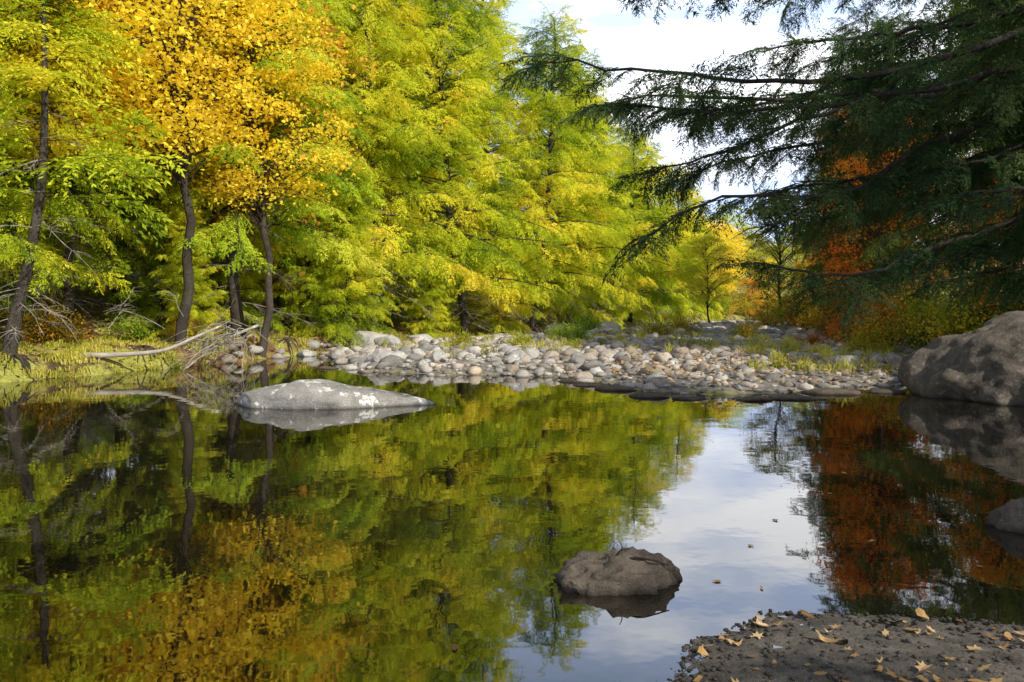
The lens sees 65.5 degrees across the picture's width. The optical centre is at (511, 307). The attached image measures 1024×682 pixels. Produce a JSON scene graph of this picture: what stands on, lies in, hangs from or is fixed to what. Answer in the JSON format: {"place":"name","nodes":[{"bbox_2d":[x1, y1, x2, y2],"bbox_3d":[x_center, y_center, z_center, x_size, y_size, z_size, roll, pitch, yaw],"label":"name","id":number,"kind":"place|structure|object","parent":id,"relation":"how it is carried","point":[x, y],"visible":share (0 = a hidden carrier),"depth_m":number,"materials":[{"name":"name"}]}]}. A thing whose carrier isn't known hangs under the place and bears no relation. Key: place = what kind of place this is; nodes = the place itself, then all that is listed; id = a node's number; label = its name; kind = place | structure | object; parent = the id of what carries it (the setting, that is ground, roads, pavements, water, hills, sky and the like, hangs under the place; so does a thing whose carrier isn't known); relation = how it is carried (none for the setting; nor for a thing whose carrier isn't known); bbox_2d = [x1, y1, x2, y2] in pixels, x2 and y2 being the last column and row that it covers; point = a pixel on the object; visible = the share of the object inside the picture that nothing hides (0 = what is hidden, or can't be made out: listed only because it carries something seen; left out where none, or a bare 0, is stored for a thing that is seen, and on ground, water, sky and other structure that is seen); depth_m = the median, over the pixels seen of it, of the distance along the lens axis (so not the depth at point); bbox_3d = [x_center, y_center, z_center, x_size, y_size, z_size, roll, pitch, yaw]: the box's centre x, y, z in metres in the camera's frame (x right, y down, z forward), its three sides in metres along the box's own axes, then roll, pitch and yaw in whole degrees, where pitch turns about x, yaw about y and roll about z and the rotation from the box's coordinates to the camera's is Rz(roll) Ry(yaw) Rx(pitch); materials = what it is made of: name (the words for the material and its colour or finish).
{"place":"outdoors","nodes":[
{"label":"outdoors","id":0,"kind":"place"},
{"bbox_2d":[0,318,1023,681],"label":"river water","id":1,"kind":"structure","parent":0,"point":[188,524],"depth_m":5.58,"materials":[{"name":"green liquid"}]},
{"bbox_2d":[237,379,435,409],"bbox_3d":[-2.714,1.490,12.306,3.084,0.759,1.290,0,0,-2],"label":"flat river rock","id":2,"kind":"object","parent":1,"relation":"in","point":[315,394],"visible":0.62,"depth_m":11.87,"materials":[{"name":"stone"}]},
{"bbox_2d":[0,183,1023,681],"bbox_3d":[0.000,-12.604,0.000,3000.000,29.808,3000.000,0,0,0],"label":"ground","id":3,"kind":"structure","parent":0,"point":[852,633],"depth_m":3.70,"materials":[{"name":"soil"}]},
{"bbox_2d":[0,148,64,323],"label":"hemlock tree","id":4,"kind":"object","parent":3,"relation":"on","point":[11,297],"visible":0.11,"depth_m":21.32,"materials":[{"name":"green plant"}]},
{"bbox_2d":[4,292,99,345],"bbox_3d":[-11.299,0.388,19.654,1.892,1.528,1.714,0,0,-8],"label":"shrub","id":5,"kind":"object","parent":3,"relation":"on","point":[52,330],"visible":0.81,"depth_m":19.49,"materials":[{"name":"green plant"}]},
{"bbox_2d":[0,0,105,290],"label":"hemlock tree","id":6,"kind":"object","parent":3,"relation":"on","point":[72,215],"visible":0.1,"depth_m":19.91,"materials":[{"name":"green plant"}]},
{"bbox_2d":[0,0,167,312],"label":"hemlock tree","id":7,"kind":"object","parent":3,"relation":"on","point":[21,241],"visible":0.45,"depth_m":19.04,"materials":[{"name":"green plant"}]},
{"bbox_2d":[0,0,190,360],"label":"leaning hemlock tree","id":8,"kind":"object","parent":3,"relation":"on","point":[12,334],"visible":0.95,"depth_m":17.12,"materials":[{"name":"green plant"}]},
{"bbox_2d":[0,0,237,344],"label":"yellow maple tree","id":9,"kind":"object","parent":3,"relation":"on","point":[68,290],"visible":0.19,"depth_m":19.55,"materials":[{"name":"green plant"}]},
{"bbox_2d":[100,311,172,343],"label":"shrub","id":10,"kind":"object","parent":3,"relation":"on","point":[133,335],"visible":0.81,"depth_m":22.12,"materials":[{"name":"green plant"}]},
{"bbox_2d":[105,275,170,327],"bbox_3d":[-11.472,-0.133,24.727,2.158,1.742,1.954,0,0,37],"label":"shrub","id":11,"kind":"object","parent":3,"relation":"on","point":[137,304],"visible":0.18,"depth_m":24.55,"materials":[{"name":"green plant"}]},
{"bbox_2d":[0,2,278,320],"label":"hemlock tree","id":12,"kind":"object","parent":3,"relation":"on","point":[117,258],"visible":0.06,"depth_m":23.24,"materials":[{"name":"green plant"}]},
{"bbox_2d":[1,337,300,379],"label":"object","id":13,"kind":"object","parent":3,"relation":"on","point":[21,358],"visible":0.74,"depth_m":19.36,"materials":[{"name":"plant"}]},
{"bbox_2d":[104,147,221,336],"bbox_3d":[-10.363,-1.817,23.855,3.257,5.835,3.266,0,0,-30],"label":"hemlock tree","id":14,"kind":"object","parent":3,"relation":"on","point":[145,310],"visible":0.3,"depth_m":23.40,"materials":[{"name":"green plant"}]},
{"bbox_2d":[18,0,333,343],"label":"yellow maple tree","id":15,"kind":"object","parent":3,"relation":"on","point":[175,127],"visible":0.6,"depth_m":19.86,"materials":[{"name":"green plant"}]},
{"bbox_2d":[72,317,286,373],"bbox_3d":[-7.548,1.121,19.290,3.001,1.768,4.728,0,0,27],"label":"fallen branch","id":16,"kind":"object","parent":3,"relation":"on","point":[156,351],"visible":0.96,"depth_m":19.46,"materials":[{"name":"grey wood"}]},
{"bbox_2d":[143,202,227,342],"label":"hemlock tree","id":17,"kind":"object","parent":3,"relation":"on","point":[204,314],"visible":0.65,"depth_m":22.04,"materials":[{"name":"green plant"}]},
{"bbox_2d":[0,325,409,378],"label":"bank grass","id":18,"kind":"structure","parent":3,"relation":"on","point":[76,349],"depth_m":18.58,"materials":[{"name":"plant"}]},
{"bbox_2d":[53,0,388,308],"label":"tree","id":19,"kind":"object","parent":3,"relation":"on","point":[334,30],"visible":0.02,"depth_m":25.88,"materials":[{"name":"green plant"}]},
{"bbox_2d":[90,2,351,320],"bbox_3d":[-10.472,-6.379,25.890,10.509,15.328,9.638,0,0,11],"label":"yellow maple tree","id":20,"kind":"object","parent":3,"relation":"on","point":[261,53],"visible":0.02,"depth_m":23.62,"materials":[{"name":"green plant"}]},
{"bbox_2d":[176,167,290,335],"bbox_3d":[-9.424,-2.161,26.489,3.888,6.946,3.878,0,0,-21],"label":"hemlock tree","id":21,"kind":"object","parent":3,"relation":"on","point":[244,283],"visible":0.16,"depth_m":26.05,"materials":[{"name":"green plant"}]},
{"bbox_2d":[73,0,394,336],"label":"hemlock tree","id":22,"kind":"object","parent":3,"relation":"on","point":[232,221],"visible":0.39,"depth_m":23.86,"materials":[{"name":"green plant"}]},
{"bbox_2d":[147,0,371,356],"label":"yellow maple tree","id":23,"kind":"object","parent":3,"relation":"on","point":[259,186],"visible":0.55,"depth_m":22.64,"materials":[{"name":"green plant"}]},
{"bbox_2d":[139,0,403,326],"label":"hemlock tree","id":24,"kind":"object","parent":3,"relation":"on","point":[350,117],"visible":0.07,"depth_m":28.93,"materials":[{"name":"green plant"}]},
{"bbox_2d":[0,259,560,339],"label":"bare brush","id":25,"kind":"object","parent":3,"relation":"on","point":[113,310],"visible":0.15,"depth_m":21.82,"materials":[{"name":"plant"}]},
{"bbox_2d":[253,166,356,336],"bbox_3d":[-7.004,-1.969,27.828,3.490,6.252,3.499,0,0,25],"label":"hemlock tree","id":26,"kind":"object","parent":3,"relation":"on","point":[295,295],"visible":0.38,"depth_m":27.41,"materials":[{"name":"green plant"}]},
{"bbox_2d":[289,155,399,349],"bbox_3d":[-5.651,-1.689,27.548,3.888,6.946,3.878,0,0,43],"label":"hemlock tree","id":27,"kind":"object","parent":3,"relation":"on","point":[359,288],"visible":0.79,"depth_m":27.08,"materials":[{"name":"green plant"}]},
{"bbox_2d":[310,176,400,330],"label":"hemlock tree","id":28,"kind":"object","parent":3,"relation":"on","point":[393,298],"visible":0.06,"depth_m":31.59,"materials":[{"name":"green plant"}]},
{"bbox_2d":[240,0,491,336],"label":"hemlock tree","id":29,"kind":"object","parent":3,"relation":"on","point":[392,95],"visible":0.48,"depth_m":30.08,"materials":[{"name":"green plant"}]},
{"bbox_2d":[267,1,468,320],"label":"tree","id":30,"kind":"object","parent":3,"relation":"on","point":[408,68],"visible":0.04,"depth_m":33.06,"materials":[{"name":"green plant"}]},
{"bbox_2d":[352,331,393,346],"bbox_3d":[-4.596,1.196,26.511,1.341,0.831,0.988,0,0,-38],"label":"river boulder","id":31,"kind":"object","parent":3,"relation":"on","point":[369,336],"visible":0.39,"depth_m":26.20,"materials":[{"name":"stone"}]},
{"bbox_2d":[365,348,392,362],"bbox_3d":[-3.322,1.274,19.895,0.699,0.493,0.551,0,0,19],"label":"river boulder","id":32,"kind":"object","parent":3,"relation":"on","point":[377,354],"visible":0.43,"depth_m":19.79,"materials":[{"name":"stone"}]},
{"bbox_2d":[374,335,401,345],"bbox_3d":[-3.914,1.187,25.244,1.119,0.632,0.808,0,0,31],"label":"river boulder","id":33,"kind":"object","parent":3,"relation":"on","point":[392,339],"visible":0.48,"depth_m":24.92,"materials":[{"name":"stone"}]},
{"bbox_2d":[282,0,510,321],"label":"hemlock tree","id":34,"kind":"object","parent":3,"relation":"on","point":[459,150],"visible":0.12,"depth_m":36.76,"materials":[{"name":"green plant"}]},
{"bbox_2d":[398,236,458,337],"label":"hemlock tree","id":35,"kind":"object","parent":3,"relation":"on","point":[426,323],"visible":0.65,"depth_m":31.88,"materials":[{"name":"green plant"}]},
{"bbox_2d":[384,172,475,336],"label":"hemlock tree","id":36,"kind":"object","parent":3,"relation":"on","point":[452,303],"visible":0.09,"depth_m":35.59,"materials":[{"name":"green plant"}]},
{"bbox_2d":[0,284,898,390],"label":"leaf litter","id":37,"kind":"object","parent":3,"relation":"on","point":[621,361],"visible":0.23,"depth_m":18.01,"materials":[{"name":"plant"}]},
{"bbox_2d":[346,0,578,336],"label":"hemlock tree","id":38,"kind":"object","parent":3,"relation":"on","point":[468,64],"visible":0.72,"depth_m":33.84,"materials":[{"name":"green plant"}]},
{"bbox_2d":[445,328,479,345],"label":"shrub","id":39,"kind":"object","parent":3,"relation":"on","point":[459,339],"visible":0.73,"depth_m":24.43,"materials":[{"name":"green plant"}]},
{"bbox_2d":[392,0,572,315],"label":"hemlock tree","id":40,"kind":"object","parent":3,"relation":"on","point":[499,5],"visible":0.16,"depth_m":44.08,"materials":[{"name":"green plant"}]},
{"bbox_2d":[445,4,541,276],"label":"hemlock tree","id":41,"kind":"object","parent":3,"relation":"on","point":[506,32],"visible":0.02,"depth_m":57.01,"materials":[{"name":"green plant"}]},
{"bbox_2d":[458,184,538,334],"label":"hemlock tree","id":42,"kind":"object","parent":3,"relation":"on","point":[499,320],"visible":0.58,"depth_m":35.72,"materials":[{"name":"green plant"}]},
{"bbox_2d":[472,191,547,330],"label":"hemlock tree","id":43,"kind":"object","parent":3,"relation":"on","point":[520,301],"visible":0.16,"depth_m":38.45,"materials":[{"name":"green plant"}]},
{"bbox_2d":[496,330,535,345],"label":"shrub","id":44,"kind":"object","parent":3,"relation":"on","point":[526,339],"visible":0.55,"depth_m":22.84,"materials":[{"name":"green plant"}]},
{"bbox_2d":[449,0,630,332],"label":"hemlock tree","id":45,"kind":"object","parent":3,"relation":"on","point":[542,215],"visible":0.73,"depth_m":38.69,"materials":[{"name":"green plant"}]},
{"bbox_2d":[490,36,616,319],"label":"hemlock tree","id":46,"kind":"object","parent":3,"relation":"on","point":[545,132],"depth_m":51.43,"materials":[{"name":"green plant"}]},
{"bbox_2d":[221,319,915,395],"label":"river stones","id":47,"kind":"object","parent":3,"relation":"on","point":[585,358],"visible":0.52,"depth_m":19.04,"materials":[{"name":"stone"}]},
{"bbox_2d":[557,320,594,341],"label":"shrub","id":48,"kind":"object","parent":3,"relation":"on","point":[580,333],"visible":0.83,"depth_m":24.90,"materials":[{"name":"green plant"}]},
{"bbox_2d":[544,196,620,322],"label":"hemlock tree","id":49,"kind":"object","parent":3,"relation":"on","point":[609,311],"visible":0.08,"depth_m":47.60,"materials":[{"name":"green plant"}]},
{"bbox_2d":[569,309,602,331],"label":"shrub","id":50,"kind":"object","parent":3,"relation":"on","point":[591,324],"visible":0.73,"depth_m":35.81,"materials":[{"name":"green plant"}]},
{"bbox_2d":[514,48,659,329],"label":"hemlock tree","id":51,"kind":"object","parent":3,"relation":"on","point":[609,303],"visible":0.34,"depth_m":43.74,"materials":[{"name":"green plant"}]},
{"bbox_2d":[542,95,657,321],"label":"hemlock tree","id":52,"kind":"object","parent":3,"relation":"on","point":[630,282],"visible":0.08,"depth_m":48.87,"materials":[{"name":"green plant"}]},
{"bbox_2d":[316,366,904,400],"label":"shallow stones","id":53,"kind":"object","parent":3,"relation":"on","point":[772,397],"visible":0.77,"depth_m":13.60,"materials":[{"name":"stone"}]},
{"bbox_2d":[552,546,682,595],"bbox_3d":[0.577,1.519,4.348,0.736,0.389,0.488,0,0,3],"label":"brown rock","id":54,"kind":"object","parent":3,"relation":"on","point":[591,573],"visible":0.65,"depth_m":4.24,"materials":[{"name":"stone"}]},
{"bbox_2d":[593,212,647,324],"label":"hemlock tree","id":55,"kind":"object","parent":3,"relation":"on","point":[625,310],"visible":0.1,"depth_m":53.42,"materials":[{"name":"green plant"}]},
{"bbox_2d":[375,328,905,374],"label":"gravel bar grass","id":56,"kind":"structure","parent":3,"relation":"on","point":[759,346],"depth_m":20.64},
{"bbox_2d":[592,117,696,325],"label":"hemlock tree","id":57,"kind":"object","parent":3,"relation":"on","point":[657,296],"visible":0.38,"depth_m":54.66,"materials":[{"name":"green plant"}]},
{"bbox_2d":[636,311,676,335],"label":"shrub","id":58,"kind":"object","parent":3,"relation":"on","point":[656,326],"visible":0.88,"depth_m":29.93,"materials":[{"name":"green plant"}]},
{"bbox_2d":[617,138,718,321],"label":"hemlock tree","id":59,"kind":"object","parent":3,"relation":"on","point":[672,293],"visible":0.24,"depth_m":62.37,"materials":[{"name":"green plant"}]},
{"bbox_2d":[634,161,720,320],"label":"hemlock tree","id":60,"kind":"object","parent":3,"relation":"on","point":[694,200],"visible":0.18,"depth_m":70.41,"materials":[{"name":"green plant"}]},
{"bbox_2d":[664,308,703,332],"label":"shrub","id":61,"kind":"object","parent":3,"relation":"on","point":[684,325],"visible":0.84,"depth_m":34.92,"materials":[{"name":"green plant"}]},
{"bbox_2d":[661,183,728,318],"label":"hemlock tree","id":62,"kind":"object","parent":3,"relation":"on","point":[718,307],"visible":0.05,"depth_m":82.48,"materials":[{"name":"green plant"}]},
{"bbox_2d":[671,232,739,322],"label":"yellow maple tree","id":63,"kind":"object","parent":3,"relation":"on","point":[705,242],"visible":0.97,"depth_m":52.62,"materials":[{"name":"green plant"}]},
{"bbox_2d":[695,219,745,317],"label":"yellow maple tree","id":64,"kind":"object","parent":3,"relation":"on","point":[727,286],"visible":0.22,"depth_m":88.67,"materials":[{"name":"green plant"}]},
{"bbox_2d":[707,204,755,275],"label":"yellow maple tree","id":65,"kind":"object","parent":3,"relation":"on","point":[735,218],"visible":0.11,"depth_m":126.38,"materials":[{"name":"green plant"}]},
{"bbox_2d":[720,289,752,315],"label":"shrub","id":66,"kind":"object","parent":3,"relation":"on","point":[739,304],"visible":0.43,"depth_m":107.71,"materials":[{"name":"green plant"}]},
{"bbox_2d":[721,225,753,288],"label":"yellow maple tree","id":67,"kind":"object","parent":3,"relation":"on","point":[740,239],"visible":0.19,"depth_m":118.86,"materials":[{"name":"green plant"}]},
{"bbox_2d":[727,315,765,337],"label":"shrub","id":68,"kind":"object","parent":3,"relation":"on","point":[745,330],"visible":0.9,"depth_m":27.87,"materials":[{"name":"green plant"}]},
{"bbox_2d":[731,276,765,316],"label":"orange maple tree","id":69,"kind":"object","parent":3,"relation":"on","point":[751,313],"visible":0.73,"depth_m":110.16,"materials":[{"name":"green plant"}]},
{"bbox_2d":[730,226,778,301],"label":"yellow maple tree","id":70,"kind":"object","parent":3,"relation":"on","point":[753,252],"visible":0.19,"depth_m":123.73,"materials":[{"name":"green plant"}]},
{"bbox_2d":[499,0,1023,338],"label":"overhanging hemlock tree","id":71,"kind":"object","parent":3,"relation":"on","point":[1001,107],"visible":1,"depth_m":6.72,"materials":[{"name":"green plant"}]},
{"bbox_2d":[745,257,786,314],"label":"yellow maple tree","id":72,"kind":"object","parent":3,"relation":"on","point":[767,291],"visible":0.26,"depth_m":112.21,"materials":[{"name":"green plant"}]},
{"bbox_2d":[751,302,786,327],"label":"shrub","id":73,"kind":"object","parent":3,"relation":"on","point":[773,321],"visible":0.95,"depth_m":44.91,"materials":[{"name":"green plant"}]},
{"bbox_2d":[734,186,814,324],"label":"yellow maple tree","id":74,"kind":"object","parent":3,"relation":"on","point":[778,249],"visible":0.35,"depth_m":50.04,"materials":[{"name":"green plant"}]},
{"bbox_2d":[768,285,804,325],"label":"shrub","id":75,"kind":"object","parent":3,"relation":"on","point":[787,300],"visible":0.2,"depth_m":47.21,"materials":[{"name":"green plant"}]},
{"bbox_2d":[765,226,810,289],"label":"yellow maple tree","id":76,"kind":"object","parent":3,"relation":"on","point":[794,260],"visible":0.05,"depth_m":121.82,"materials":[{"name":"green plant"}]},
{"bbox_2d":[787,293,833,329],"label":"shrub","id":77,"kind":"object","parent":3,"relation":"on","point":[802,319],"visible":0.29,"depth_m":38.08,"materials":[{"name":"green plant"}]},
{"bbox_2d":[791,329,830,345],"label":"shrub","id":78,"kind":"object","parent":3,"relation":"on","point":[812,340],"visible":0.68,"depth_m":23.95,"materials":[{"name":"brown plant"}]},
{"bbox_2d":[766,108,873,323],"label":"hemlock tree","id":79,"kind":"object","parent":3,"relation":"on","point":[796,272],"visible":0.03,"depth_m":47.24,"materials":[{"name":"green plant"}]},
{"bbox_2d":[799,296,842,334],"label":"shrub","id":80,"kind":"object","parent":3,"relation":"on","point":[814,320],"visible":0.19,"depth_m":33.29,"materials":[{"name":"green plant"}]},
{"bbox_2d":[825,355,859,368],"bbox_3d":[7.185,1.262,17.328,0.555,0.468,0.774,0,0,-5],"label":"river boulder","id":81,"kind":"object","parent":3,"relation":"on","point":[839,358],"visible":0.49,"depth_m":17.03,"materials":[{"name":"stone"}]},
{"bbox_2d":[667,608,1023,681],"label":"shore pebbles","id":82,"kind":"object","parent":3,"relation":"on","point":[812,642],"visible":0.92,"depth_m":3.50,"materials":[{"name":"gravel"}]},
{"bbox_2d":[820,303,878,339],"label":"shrub","id":83,"kind":"object","parent":3,"relation":"on","point":[828,328],"visible":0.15,"depth_m":26.97,"materials":[{"name":"green plant"}]},
{"bbox_2d":[826,303,882,343],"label":"shrub","id":84,"kind":"object","parent":3,"relation":"on","point":[837,329],"visible":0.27,"depth_m":24.87,"materials":[{"name":"green plant"}]},
{"bbox_2d":[693,607,1023,681],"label":"fallen leaves","id":85,"kind":"object","parent":3,"relation":"on","point":[702,651],"visible":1,"depth_m":3.43,"materials":[{"name":"orange plant"}]},
{"bbox_2d":[838,336,885,353],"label":"shrub","id":86,"kind":"object","parent":3,"relation":"on","point":[861,345],"visible":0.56,"depth_m":20.84,"materials":[{"name":"green plant"}]},
{"bbox_2d":[779,2,948,334],"bbox_3d":[14.642,-5.412,32.044,7.775,13.892,7.755,0,0,22],"label":"hemlock tree","id":87,"kind":"object","parent":3,"relation":"on","point":[855,29],"visible":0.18,"depth_m":32.17,"materials":[{"name":"green plant"}]},
{"bbox_2d":[832,307,913,353],"bbox_3d":[9.884,0.689,21.845,2.060,1.442,1.839,0,0,-3],"label":"shrub","id":88,"kind":"object","parent":3,"relation":"on","point":[874,333],"visible":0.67,"depth_m":21.80,"materials":[{"name":"green plant"}]},
{"bbox_2d":[796,102,963,310],"bbox_3d":[13.092,-3.191,28.582,6.558,8.939,6.750,0,0,16],"label":"orange maple tree","id":89,"kind":"object","parent":3,"relation":"on","point":[878,231],"visible":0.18,"depth_m":28.25,"materials":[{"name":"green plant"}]},
{"bbox_2d":[801,7,962,297],"bbox_3d":[17.488,-6.379,37.737,7.347,15.119,7.330,0,0,18],"label":"hemlock tree","id":90,"kind":"object","parent":3,"relation":"on","point":[862,150],"visible":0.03,"depth_m":37.50,"materials":[{"name":"green plant"}]},
{"bbox_2d":[850,289,926,344],"bbox_3d":[11.443,0.308,23.959,2.173,1.937,2.400,0,0,-8],"label":"shrub","id":91,"kind":"object","parent":3,"relation":"on","point":[885,314],"visible":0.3,"depth_m":23.80,"materials":[{"name":"green plant"}]},
{"bbox_2d":[869,281,937,326],"bbox_3d":[13.644,-0.117,27.878,2.766,2.466,3.054,0,0,17],"label":"shrub","id":92,"kind":"object","parent":3,"relation":"on","point":[896,304],"visible":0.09,"depth_m":27.67,"materials":[{"name":"green plant"}]},
{"bbox_2d":[880,282,967,352],"bbox_3d":[10.936,0.280,20.941,2.173,1.937,2.400,0,0,0],"label":"shrub","id":93,"kind":"object","parent":3,"relation":"on","point":[915,322],"visible":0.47,"depth_m":20.93,"materials":[{"name":"green plant"}]},
{"bbox_2d":[878,274,980,337],"bbox_3d":[12.211,-0.015,22.825,2.836,2.290,2.568,0,0,-27],"label":"shrub","id":94,"kind":"object","parent":3,"relation":"on","point":[937,303],"visible":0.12,"depth_m":22.97,"materials":[{"name":"green plant"}]},
{"bbox_2d":[850,0,1023,303],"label":"hemlock tree","id":95,"kind":"object","parent":3,"relation":"on","point":[897,240],"visible":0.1,"depth_m":23.78,"materials":[{"name":"green plant"}]},
{"bbox_2d":[897,311,1023,405],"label":"granite boulder","id":96,"kind":"object","parent":3,"relation":"on","point":[984,363],"visible":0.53,"depth_m":12.80,"materials":[{"name":"stone"}]},
{"bbox_2d":[900,121,1023,350],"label":"hemlock tree","id":97,"kind":"object","parent":3,"relation":"on","point":[990,279],"visible":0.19,"depth_m":18.79,"materials":[{"name":"green plant"}]},
{"bbox_2d":[909,290,1022,341],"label":"shrub","id":98,"kind":"object","parent":3,"relation":"on","point":[960,328],"visible":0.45,"depth_m":18.02,"materials":[{"name":"green plant"}]},
{"bbox_2d":[919,148,1023,322],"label":"orange maple tree","id":99,"kind":"object","parent":3,"relation":"on","point":[982,301],"visible":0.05,"depth_m":19.92,"materials":[{"name":"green plant"}]},
{"bbox_2d":[932,281,1023,330],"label":"shrub","id":100,"kind":"object","parent":3,"relation":"on","point":[976,315],"visible":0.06,"depth_m":20.11,"materials":[{"name":"green plant"}]},
{"bbox_2d":[985,495,1023,533],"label":"shore rock","id":101,"kind":"object","parent":3,"relation":"on","point":[1008,516],"visible":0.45,"depth_m":5.39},
{"bbox_2d":[346,0,972,244],"label":"sky","id":102,"kind":"structure","parent":0,"point":[622,40],"materials":[{"name":"white"}]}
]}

